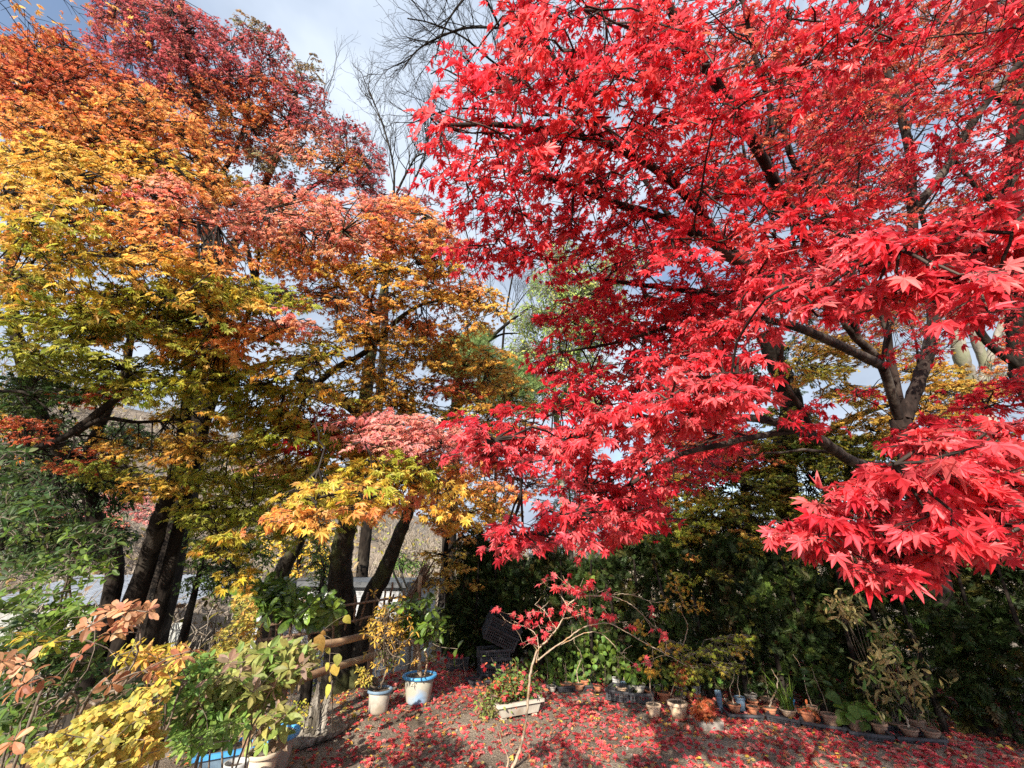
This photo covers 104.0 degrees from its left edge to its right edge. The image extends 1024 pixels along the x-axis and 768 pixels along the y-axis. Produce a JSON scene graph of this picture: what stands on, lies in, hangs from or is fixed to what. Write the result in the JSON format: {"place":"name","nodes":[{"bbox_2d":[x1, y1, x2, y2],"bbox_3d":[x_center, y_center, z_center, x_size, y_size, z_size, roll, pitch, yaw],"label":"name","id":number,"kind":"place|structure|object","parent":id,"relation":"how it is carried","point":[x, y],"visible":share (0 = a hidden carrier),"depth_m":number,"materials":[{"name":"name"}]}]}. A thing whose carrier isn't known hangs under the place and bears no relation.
{"place":"outdoors","nodes":[
{"label":"outdoors","id":0,"kind":"place"},
{"bbox_2d":[0,396,1023,767],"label":"ground","id":1,"kind":"structure","parent":0,"point":[488,758],"depth_m":4.02,"materials":[{"name":"soil"}]},
{"bbox_2d":[0,443,127,767],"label":"shrub","id":2,"kind":"object","parent":1,"relation":"on","point":[76,533],"visible":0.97,"depth_m":1.61,"materials":[{"name":"green plant"}]},
{"bbox_2d":[0,386,159,584],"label":"evergreen tree","id":3,"kind":"object","parent":1,"relation":"on","point":[18,549],"visible":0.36,"depth_m":4.85,"materials":[{"name":"green plant"}]},
{"bbox_2d":[0,588,190,767],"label":"shrub","id":4,"kind":"object","parent":1,"relation":"on","point":[11,712],"visible":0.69,"depth_m":1.37,"materials":[{"name":"green plant"}]},
{"bbox_2d":[21,683,174,767],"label":"shrub","id":5,"kind":"object","parent":1,"relation":"on","point":[127,733],"visible":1,"depth_m":0.93,"materials":[{"name":"yellow plant"}]},
{"bbox_2d":[5,629,190,767],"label":"azalea","id":6,"kind":"object","parent":1,"relation":"on","point":[149,653],"visible":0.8,"depth_m":1.28,"materials":[{"name":"yellow plant"}]},
{"bbox_2d":[0,599,204,767],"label":"azalea","id":7,"kind":"object","parent":1,"relation":"on","point":[11,660],"visible":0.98,"depth_m":1.04,"materials":[{"name":"orange plant"}]},
{"bbox_2d":[0,574,256,702],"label":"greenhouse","id":8,"kind":"object","parent":1,"relation":"on","point":[94,588],"visible":0.13,"depth_m":8.91,"materials":[{"name":"white plastic"}]},
{"bbox_2d":[45,460,289,571],"bbox_3d":[-11.419,4.322,12.673,10.702,4.536,3.278,-3,-24,8],"label":"maple tree","id":9,"kind":"object","parent":1,"relation":"on","point":[140,519],"visible":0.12,"depth_m":12.89,"materials":[{"name":"red plant"}]},
{"bbox_2d":[161,649,252,767],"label":"shrub","id":10,"kind":"object","parent":1,"relation":"on","point":[203,739],"visible":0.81,"depth_m":1.49,"materials":[{"name":"green plant"}]},
{"bbox_2d":[5,620,416,767],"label":"rail fence","id":11,"kind":"object","parent":1,"relation":"on","point":[343,664],"visible":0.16,"depth_m":4.50,"materials":[{"name":"brown wood"}]},
{"bbox_2d":[146,510,278,762],"bbox_3d":[-4.775,3.706,6.045,1.708,3.592,3.957,13,-27,-28],"label":"shrub","id":12,"kind":"object","parent":1,"relation":"on","point":[199,578],"visible":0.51,"depth_m":6.09,"materials":[{"name":"green plant"}]},
{"bbox_2d":[191,737,254,767],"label":"planter box","id":13,"kind":"object","parent":1,"relation":"on","point":[215,760],"visible":0.27,"depth_m":3.07,"materials":[{"name":"blue plastic"}]},
{"bbox_2d":[184,593,262,767],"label":"shrub","id":14,"kind":"object","parent":1,"relation":"on","point":[243,628],"visible":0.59,"depth_m":2.04,"materials":[{"name":"yellow plant"}]},
{"bbox_2d":[223,757,249,767],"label":"potted plant","id":15,"kind":"object","parent":1,"relation":"on","point":[228,763],"visible":0.7,"depth_m":2.75,"materials":[{"name":"white plastic"}]},
{"bbox_2d":[0,0,485,730],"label":"japanese maple","id":16,"kind":"object","parent":1,"relation":"on","point":[126,152],"visible":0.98,"depth_m":3.30,"materials":[{"name":"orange plant"}]},
{"bbox_2d":[170,635,321,767],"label":"azalea","id":17,"kind":"object","parent":1,"relation":"on","point":[259,676],"visible":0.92,"depth_m":1.55,"materials":[{"name":"green plant"}]},
{"bbox_2d":[78,0,443,701],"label":"maple tree","id":18,"kind":"object","parent":1,"relation":"on","point":[178,50],"visible":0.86,"depth_m":8.02,"materials":[{"name":"red plant"}]},
{"bbox_2d":[231,700,303,767],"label":"potted plant","id":19,"kind":"object","parent":1,"relation":"on","point":[261,754],"visible":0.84,"depth_m":2.98,"materials":[{"name":"green plant"}]},
{"bbox_2d":[250,723,300,767],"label":"potted plant","id":20,"kind":"object","parent":1,"relation":"on","point":[282,760],"visible":0.26,"depth_m":3.29,"materials":[{"name":"blue plastic"}]},
{"bbox_2d":[228,569,347,705],"bbox_3d":[-2.668,2.969,4.528,1.695,1.593,1.129,0,-24,0],"label":"rhododendron","id":21,"kind":"object","parent":1,"relation":"on","point":[279,599],"visible":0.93,"depth_m":4.48,"materials":[{"name":"green plant"}]},
{"bbox_2d":[257,619,331,644],"bbox_3d":[-3.354,3.815,6.178,1.183,0.508,0.258,-1,-24,3],"label":"lattice fence","id":22,"kind":"object","parent":1,"relation":"on","point":[260,639],"visible":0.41,"depth_m":6.14,"materials":[{"name":"brown wood"}]},
{"bbox_2d":[255,522,334,577],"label":"tree","id":23,"kind":"object","parent":1,"relation":"on","point":[297,564],"visible":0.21,"depth_m":12.85,"materials":[{"name":"yellow plant"}]},
{"bbox_2d":[289,680,332,736],"bbox_3d":[-2.004,3.217,3.938,0.399,0.479,0.288,19,-30,-37],"label":"tree stump","id":24,"kind":"object","parent":1,"relation":"on","point":[315,720],"visible":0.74,"depth_m":3.91,"materials":[{"name":"grey wood"}]},
{"bbox_2d":[298,538,333,709],"bbox_3d":[-3.406,4.093,6.795,0.733,2.864,3.321,8,-25,-18],"label":"shrub","id":25,"kind":"object","parent":1,"relation":"on","point":[307,686],"visible":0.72,"depth_m":6.63,"materials":[{"name":"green plant"}]},
{"bbox_2d":[292,718,352,749],"bbox_3d":[-1.819,3.410,3.903,0.225,0.094,0.636,-10,-26,22],"label":"bark trough","id":26,"kind":"object","parent":1,"relation":"on","point":[310,739],"visible":0.96,"depth_m":3.80,"materials":[{"name":"grey wood"}]},
{"bbox_2d":[313,615,350,731],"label":"seedling","id":27,"kind":"object","parent":26,"relation":"on","point":[337,657],"visible":0.97,"depth_m":3.59,"materials":[{"name":"yellow plant"}]},
{"bbox_2d":[247,577,443,685],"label":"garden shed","id":28,"kind":"structure","parent":1,"relation":"on","point":[360,584],"depth_m":9.76,"materials":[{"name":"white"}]},
{"bbox_2d":[331,582,404,638],"bbox_3d":[-2.163,3.429,5.975,1.128,0.863,0.313,-3,-24,7],"label":"lattice fence","id":29,"kind":"object","parent":1,"relation":"on","point":[365,602],"visible":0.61,"depth_m":5.98,"materials":[{"name":"brown wood"}]},
{"bbox_2d":[200,181,558,720],"bbox_3d":[-2.493,1.059,5.244,5.679,7.833,5.271,-7,-25,16],"label":"maple tree","id":30,"kind":"object","parent":1,"relation":"on","point":[422,434],"visible":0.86,"depth_m":4.68,"materials":[{"name":"orange plant"}]},
{"bbox_2d":[354,571,418,714],"bbox_3d":[-1.442,2.977,4.653,0.831,1.484,0.967,0,-24,0],"label":"potted plant","id":31,"kind":"object","parent":1,"relation":"on","point":[379,695],"visible":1,"depth_m":4.58,"materials":[{"name":"yellow plant"}]},
{"bbox_2d":[0,353,787,724],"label":"brushwood","id":32,"kind":"object","parent":1,"relation":"on","point":[410,535],"visible":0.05,"depth_m":17.50,"materials":[{"name":"plant"}]},
{"bbox_2d":[316,29,483,576],"bbox_3d":[-4.633,-3.213,13.046,6.849,21.874,6.030,-21,-32,40],"label":"bare tree","id":33,"kind":"object","parent":1,"relation":"on","point":[362,569],"visible":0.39,"depth_m":15.03,"materials":[{"name":"brown plant"}]},
{"bbox_2d":[405,637,414,672],"bbox_3d":[-1.597,4.329,6.441,0.186,0.624,0.080,10,-26,-22],"label":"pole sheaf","id":34,"kind":"object","parent":1,"relation":"on","point":[407,668],"visible":0.27,"depth_m":6.38,"materials":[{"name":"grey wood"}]},
{"bbox_2d":[0,359,821,736],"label":"undergrowth","id":35,"kind":"object","parent":1,"relation":"on","point":[434,647],"visible":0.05,"depth_m":12.90,"materials":[{"name":"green plant"}]},
{"bbox_2d":[393,552,431,577],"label":"shrub","id":36,"kind":"object","parent":1,"relation":"on","point":[406,566],"visible":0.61,"depth_m":11.86,"materials":[{"name":"green plant"}]},
{"bbox_2d":[374,586,462,705],"bbox_3d":[-1.255,3.178,4.891,1.245,1.280,0.910,-17,-29,34],"label":"potted plant","id":37,"kind":"object","parent":1,"relation":"on","point":[418,684],"visible":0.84,"depth_m":4.80,"materials":[{"name":"green plant"}]},
{"bbox_2d":[404,559,434,667],"bbox_3d":[-1.665,3.941,6.921,0.790,1.686,0.317,-12,-26,25],"label":"pole sheaf","id":38,"kind":"object","parent":1,"relation":"on","point":[422,577],"visible":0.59,"depth_m":7.02,"materials":[{"name":"brown wood"}]},
{"bbox_2d":[430,651,465,676],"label":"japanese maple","id":39,"kind":"object","parent":1,"relation":"on","point":[445,659],"visible":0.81,"depth_m":5.94,"materials":[{"name":"red plant"}]},
{"bbox_2d":[446,654,468,670],"bbox_3d":[-0.866,4.433,6.372,0.364,0.180,0.284,2,-24,-5],"label":"plastic crate","id":40,"kind":"object","parent":1,"relation":"on","point":[454,667],"visible":0.8,"depth_m":6.27,"materials":[{"name":"black plastic"}]},
{"bbox_2d":[411,462,523,656],"bbox_3d":[-0.942,3.285,7.474,2.424,3.625,3.004,0,-24,0],"label":"maple tree","id":41,"kind":"object","parent":1,"relation":"on","point":[445,573],"visible":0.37,"depth_m":7.37,"materials":[{"name":"yellow plant"}]},
{"bbox_2d":[451,540,500,659],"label":"cypress shrub","id":42,"kind":"object","parent":1,"relation":"on","point":[472,551],"visible":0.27,"depth_m":7.05,"materials":[{"name":"green plant"}]},
{"bbox_2d":[465,676,496,686],"bbox_3d":[-0.440,4.177,5.629,0.384,0.060,0.284,11,-26,-23],"label":"plastic crate","id":43,"kind":"object","parent":1,"relation":"on","point":[472,683],"visible":0.77,"depth_m":5.57,"materials":[{"name":"black plastic"}]},
{"bbox_2d":[426,306,548,646],"bbox_3d":[-0.941,2.678,13.334,5.378,11.316,5.132,0,-24,0],"label":"tree","id":44,"kind":"object","parent":1,"relation":"on","point":[489,338],"visible":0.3,"depth_m":13.81,"materials":[{"name":"green plant"}]},
{"bbox_2d":[476,668,506,680],"bbox_3d":[-0.276,4.282,5.907,0.464,0.095,0.364,5,-24,-12],"label":"plastic crate","id":45,"kind":"object","parent":1,"relation":"on","point":[482,675],"visible":0.38,"depth_m":5.75,"materials":[{"name":"black plastic"}]},
{"bbox_2d":[477,662,511,673],"bbox_3d":[-0.268,4.204,5.940,0.464,0.095,0.364,5,-24,-11],"label":"plastic crate","id":46,"kind":"object","parent":45,"relation":"on","point":[490,669],"visible":0.54,"depth_m":5.79,"materials":[{"name":"black plastic"}]},
{"bbox_2d":[476,655,511,666],"bbox_3d":[-0.274,4.127,5.977,0.464,0.095,0.364,6,-24,-14],"label":"plastic crate","id":47,"kind":"object","parent":46,"relation":"on","point":[500,661],"visible":0.67,"depth_m":5.86,"materials":[{"name":"black plastic"}]},
{"bbox_2d":[476,645,510,659],"bbox_3d":[-0.284,4.041,6.024,0.464,0.120,0.364,6,-24,-13],"label":"plastic crate","id":48,"kind":"object","parent":47,"relation":"on","point":[502,653],"visible":0.94,"depth_m":5.92,"materials":[{"name":"black plastic"}]},
{"bbox_2d":[482,615,519,652],"bbox_3d":[-0.185,3.820,6.120,0.524,0.200,0.384,28,-13,-2],"label":"plastic crate","id":49,"kind":"object","parent":48,"relation":"on","point":[499,640],"visible":0.86,"depth_m":5.96,"materials":[{"name":"black plastic"}]},
{"bbox_2d":[486,606,522,643],"bbox_3d":[-0.132,3.719,6.184,0.524,0.200,0.384,30,-11,-1],"label":"plastic crate","id":50,"kind":"object","parent":49,"relation":"on","point":[492,616],"visible":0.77,"depth_m":6.03,"materials":[{"name":"black plastic"}]},
{"bbox_2d":[442,174,569,539],"bbox_3d":[-0.292,-0.605,16.826,5.860,19.238,5.512,-17,-29,33],"label":"bare tree","id":51,"kind":"object","parent":1,"relation":"on","point":[509,294],"visible":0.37,"depth_m":17.99,"materials":[{"name":"grey plant"}]},
{"bbox_2d":[473,655,548,722],"bbox_3d":[-0.010,3.537,4.574,0.894,0.711,0.682,5,-24,-11],"label":"planter box","id":52,"kind":"object","parent":1,"relation":"on","point":[510,700],"visible":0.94,"depth_m":4.49,"materials":[{"name":"white plastic"}]},
{"bbox_2d":[6,651,1023,767],"bbox_3d":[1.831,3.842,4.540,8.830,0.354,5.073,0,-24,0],"label":"fallen leaves","id":53,"kind":"object","parent":1,"relation":"on","point":[925,750],"visible":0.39,"depth_m":3.83,"materials":[{"name":"red plant"}]},
{"bbox_2d":[338,0,748,502],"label":"bare tree","id":54,"kind":"object","parent":1,"relation":"on","point":[472,26],"visible":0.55,"depth_m":10.22,"materials":[{"name":"grey plant"}]},
{"bbox_2d":[547,662,561,691],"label":"potted plant","id":55,"kind":"object","parent":1,"relation":"on","point":[551,687],"visible":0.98,"depth_m":5.30,"materials":[{"name":"green plant"}]},
{"bbox_2d":[527,470,614,619],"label":"tree","id":56,"kind":"object","parent":1,"relation":"on","point":[558,504],"visible":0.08,"depth_m":13.47,"materials":[{"name":"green plant"}]},
{"bbox_2d":[552,679,592,691],"bbox_3d":[0.816,4.103,5.453,0.502,0.060,0.364,4,-24,-9],"label":"plant tray","id":57,"kind":"object","parent":1,"relation":"on","point":[563,689],"visible":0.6,"depth_m":5.29,"materials":[{"name":"black plastic"}]},
{"bbox_2d":[576,636,588,687],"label":"potted plant","id":58,"kind":"object","parent":57,"relation":"on","point":[584,656],"visible":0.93,"depth_m":5.49,"materials":[{"name":"green plant"}]},
{"bbox_2d":[501,241,647,560],"bbox_3d":[2.333,0.848,14.391,6.346,15.134,6.663,0,-24,0],"label":"tree","id":59,"kind":"object","parent":1,"relation":"on","point":[546,329],"visible":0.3,"depth_m":15.12,"materials":[{"name":"green plant"}]},
{"bbox_2d":[490,571,686,767],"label":"japanese maple","id":60,"kind":"object","parent":1,"relation":"on","point":[590,585],"visible":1,"depth_m":3.42,"materials":[{"name":"red plant"}]},
{"bbox_2d":[606,654,625,689],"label":"potted plant","id":61,"kind":"object","parent":1,"relation":"on","point":[615,679],"visible":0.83,"depth_m":5.29,"materials":[{"name":"green plant"}]},
{"bbox_2d":[604,682,634,702],"bbox_3d":[1.359,3.857,5.002,0.303,0.110,0.344,-13,-27,26],"label":"plant tray","id":62,"kind":"object","parent":1,"relation":"on","point":[611,691],"visible":0.88,"depth_m":4.91,"materials":[{"name":"black plastic"}]},
{"bbox_2d":[627,685,653,703],"bbox_3d":[1.582,3.826,4.930,0.294,0.100,0.344,-4,-24,10],"label":"plant tray","id":63,"kind":"object","parent":1,"relation":"on","point":[636,696],"visible":0.7,"depth_m":4.80,"materials":[{"name":"black plastic"}]},
{"bbox_2d":[621,659,652,692],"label":"potted plant","id":64,"kind":"object","parent":63,"relation":"on","point":[631,679],"visible":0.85,"depth_m":5.07,"materials":[{"name":"green plant"}]},
{"bbox_2d":[638,642,662,718],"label":"potted plant","id":65,"kind":"object","parent":1,"relation":"on","point":[653,707],"visible":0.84,"depth_m":4.45,"materials":[{"name":"red plant"}]},
{"bbox_2d":[292,672,1023,767],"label":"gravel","id":66,"kind":"structure","parent":1,"relation":"on","point":[712,741],"depth_m":3.88,"materials":[{"name":"grey gravel"}]},
{"bbox_2d":[651,662,671,703],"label":"potted plant","id":67,"kind":"object","parent":1,"relation":"on","point":[662,694],"visible":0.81,"depth_m":4.89,"materials":[{"name":"green plant"}]},
{"bbox_2d":[631,570,709,698],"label":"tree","id":68,"kind":"object","parent":1,"relation":"on","point":[676,604],"visible":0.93,"depth_m":4.91,"materials":[{"name":"green plant"}]},
{"bbox_2d":[662,656,702,720],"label":"potted plant","id":69,"kind":"object","parent":1,"relation":"on","point":[678,708],"visible":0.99,"depth_m":4.39,"materials":[{"name":"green plant"}]},
{"bbox_2d":[519,613,871,689],"bbox_3d":[2.485,3.800,5.533,4.783,1.185,0.787,0,-24,0],"label":"shrub","id":70,"kind":"object","parent":1,"relation":"on","point":[550,667],"visible":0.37,"depth_m":5.50,"materials":[{"name":"green plant"}]},
{"bbox_2d":[653,633,756,698],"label":"japanese maple","id":71,"kind":"object","parent":1,"relation":"on","point":[713,666],"visible":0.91,"depth_m":4.63,"materials":[{"name":"green plant"}]},
{"bbox_2d":[690,693,723,730],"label":"potted plant","id":72,"kind":"object","parent":1,"relation":"on","point":[704,716],"visible":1,"depth_m":4.11,"materials":[{"name":"orange plant"}]},
{"bbox_2d":[404,0,1023,738],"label":"japanese maple","id":73,"kind":"object","parent":1,"relation":"on","point":[956,482],"visible":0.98,"depth_m":1.79,"materials":[{"name":"red plant"}]},
{"bbox_2d":[435,517,1023,749],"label":"hedge","id":74,"kind":"object","parent":1,"relation":"on","point":[510,585],"visible":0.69,"depth_m":4.97,"materials":[{"name":"green plant"}]},
{"bbox_2d":[628,316,835,636],"bbox_3d":[5.343,1.866,9.579,5.374,8.136,3.314,-9,-25,19],"label":"tree","id":75,"kind":"object","parent":1,"relation":"on","point":[787,349],"visible":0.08,"depth_m":9.72,"materials":[{"name":"green plant"}]},
{"bbox_2d":[721,705,763,720],"bbox_3d":[2.565,3.689,4.490,0.372,0.050,0.324,-3,-24,7],"label":"plant tray","id":76,"kind":"object","parent":1,"relation":"on","point":[759,716],"visible":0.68,"depth_m":4.37,"materials":[{"name":"black plastic"}]},
{"bbox_2d":[705,670,722,712],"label":"potted plant","id":77,"kind":"object","parent":76,"relation":"on","point":[718,694],"visible":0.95,"depth_m":4.62,"materials":[{"name":"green plant"}]},
{"bbox_2d":[724,655,740,712],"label":"potted plant","id":78,"kind":"object","parent":76,"relation":"on","point":[734,707],"visible":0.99,"depth_m":4.53,"materials":[{"name":"brown plant"}]},
{"bbox_2d":[726,650,745,711],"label":"potted plant","id":79,"kind":"object","parent":76,"relation":"on","point":[739,698],"visible":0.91,"depth_m":4.57,"materials":[{"name":"blue plant"}]},
{"bbox_2d":[746,704,759,714],"bbox_3d":[2.717,3.665,4.505,0.138,0.075,0.138,0,-24,0],"label":"flower pot","id":80,"kind":"object","parent":76,"relation":"on","point":[753,709],"visible":0.99,"depth_m":4.47,"materials":[{"name":"ceramic"}]},
{"bbox_2d":[740,654,756,699],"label":"potted plant","id":81,"kind":"object","parent":1,"relation":"on","point":[752,695],"visible":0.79,"depth_m":4.83,"materials":[{"name":"green plant"}]},
{"bbox_2d":[753,662,777,706],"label":"potted plant","id":82,"kind":"object","parent":1,"relation":"on","point":[765,700],"visible":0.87,"depth_m":4.81,"materials":[{"name":"green plant"}]},
{"bbox_2d":[765,707,801,726],"bbox_3d":[2.968,3.614,4.344,0.327,0.060,0.324,-19,-30,36],"label":"plant tray","id":83,"kind":"object","parent":1,"relation":"on","point":[781,719],"visible":0.6,"depth_m":4.26,"materials":[{"name":"black plastic"}]},
{"bbox_2d":[762,669,783,714],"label":"potted plant","id":84,"kind":"object","parent":83,"relation":"on","point":[772,710],"visible":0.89,"depth_m":4.47,"materials":[{"name":"brown plant"}]},
{"bbox_2d":[763,672,796,717],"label":"potted plant","id":85,"kind":"object","parent":83,"relation":"on","point":[789,711],"visible":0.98,"depth_m":4.43,"materials":[{"name":"green plant"}]},
{"bbox_2d":[776,664,800,705],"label":"potted plant","id":86,"kind":"object","parent":1,"relation":"on","point":[795,678],"visible":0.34,"depth_m":4.71,"materials":[{"name":"green plant"}]},
{"bbox_2d":[800,714,846,733],"bbox_3d":[3.216,3.511,4.145,0.372,0.050,0.324,-14,-27,28],"label":"plant tray","id":87,"kind":"object","parent":1,"relation":"on","point":[821,725],"visible":0.58,"depth_m":4.04,"materials":[{"name":"black plastic"}]},
{"bbox_2d":[795,700,820,722],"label":"potted plant","id":88,"kind":"object","parent":87,"relation":"on","point":[807,713],"visible":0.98,"depth_m":4.18,"materials":[{"name":"orange plant"}]},
{"bbox_2d":[796,659,819,720],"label":"potted plant","id":89,"kind":"object","parent":87,"relation":"on","point":[811,705],"visible":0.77,"depth_m":4.29,"materials":[{"name":"brown plant"}]},
{"bbox_2d":[799,666,837,725],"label":"potted plant","id":90,"kind":"object","parent":87,"relation":"on","point":[829,718],"visible":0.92,"depth_m":4.19,"materials":[{"name":"green plant"}]},
{"bbox_2d":[635,330,1022,675],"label":"tree","id":91,"kind":"object","parent":1,"relation":"on","point":[775,483],"visible":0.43,"depth_m":6.14,"materials":[{"name":"yellow plant"}]},
{"bbox_2d":[822,588,903,719],"bbox_3d":[3.866,2.874,4.260,1.222,1.331,0.485,17,-29,-33],"label":"potted plant","id":92,"kind":"object","parent":1,"relation":"on","point":[856,618],"visible":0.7,"depth_m":4.30,"materials":[{"name":"green plant"}]},
{"bbox_2d":[845,724,894,742],"bbox_3d":[3.493,3.428,3.946,0.353,0.055,0.324,-9,-25,20],"label":"plant tray","id":93,"kind":"object","parent":1,"relation":"on","point":[871,735],"visible":0.59,"depth_m":3.83,"materials":[{"name":"black plastic"}]},
{"bbox_2d":[825,690,882,731],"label":"potted plant","id":94,"kind":"object","parent":93,"relation":"on","point":[852,716],"visible":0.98,"depth_m":3.98,"materials":[{"name":"green plant"}]},
{"bbox_2d":[867,698,887,734],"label":"potted plant","id":95,"kind":"object","parent":93,"relation":"on","point":[878,727],"visible":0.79,"depth_m":3.93,"materials":[{"name":"brown plant"}]},
{"bbox_2d":[751,0,1023,402],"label":"japanese maple","id":96,"kind":"object","parent":1,"relation":"on","point":[1015,361],"visible":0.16,"depth_m":6.02,"materials":[{"name":"red plant"}]},
{"bbox_2d":[753,208,1023,474],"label":"maple tree","id":97,"kind":"object","parent":1,"relation":"on","point":[984,357],"visible":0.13,"depth_m":8.94,"materials":[{"name":"yellow plant"}]},
{"bbox_2d":[883,702,908,725],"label":"potted plant","id":98,"kind":"object","parent":1,"relation":"on","point":[896,722],"visible":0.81,"depth_m":4.09,"materials":[{"name":"green plant"}]},
{"bbox_2d":[847,629,958,729],"bbox_3d":[3.972,3.081,4.110,1.365,0.984,0.714,12,-26,-25],"label":"potted plant","id":99,"kind":"object","parent":1,"relation":"on","point":[878,655],"visible":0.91,"depth_m":4.06,"materials":[{"name":"green plant"}]},
{"bbox_2d":[887,725,948,746],"bbox_3d":[3.880,3.419,3.892,0.420,0.055,0.324,-4,-24,8],"label":"plant tray","id":100,"kind":"object","parent":1,"relation":"on","point":[941,741],"visible":0.59,"depth_m":3.77,"materials":[{"name":"black plastic"}]},
{"bbox_2d":[898,714,919,736],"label":"potted plant","id":101,"kind":"object","parent":100,"relation":"on","point":[907,730],"visible":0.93,"depth_m":3.88,"materials":[{"name":"brown plant"}]},
{"bbox_2d":[914,712,940,738],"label":"potted plant","id":102,"kind":"object","parent":100,"relation":"on","point":[929,732],"visible":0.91,"depth_m":3.84,"materials":[{"name":"brown plant"}]},
{"bbox_2d":[0,0,1023,553],"label":"sky","id":103,"kind":"structure","parent":0,"point":[309,26],"materials":[{"name":"white"}]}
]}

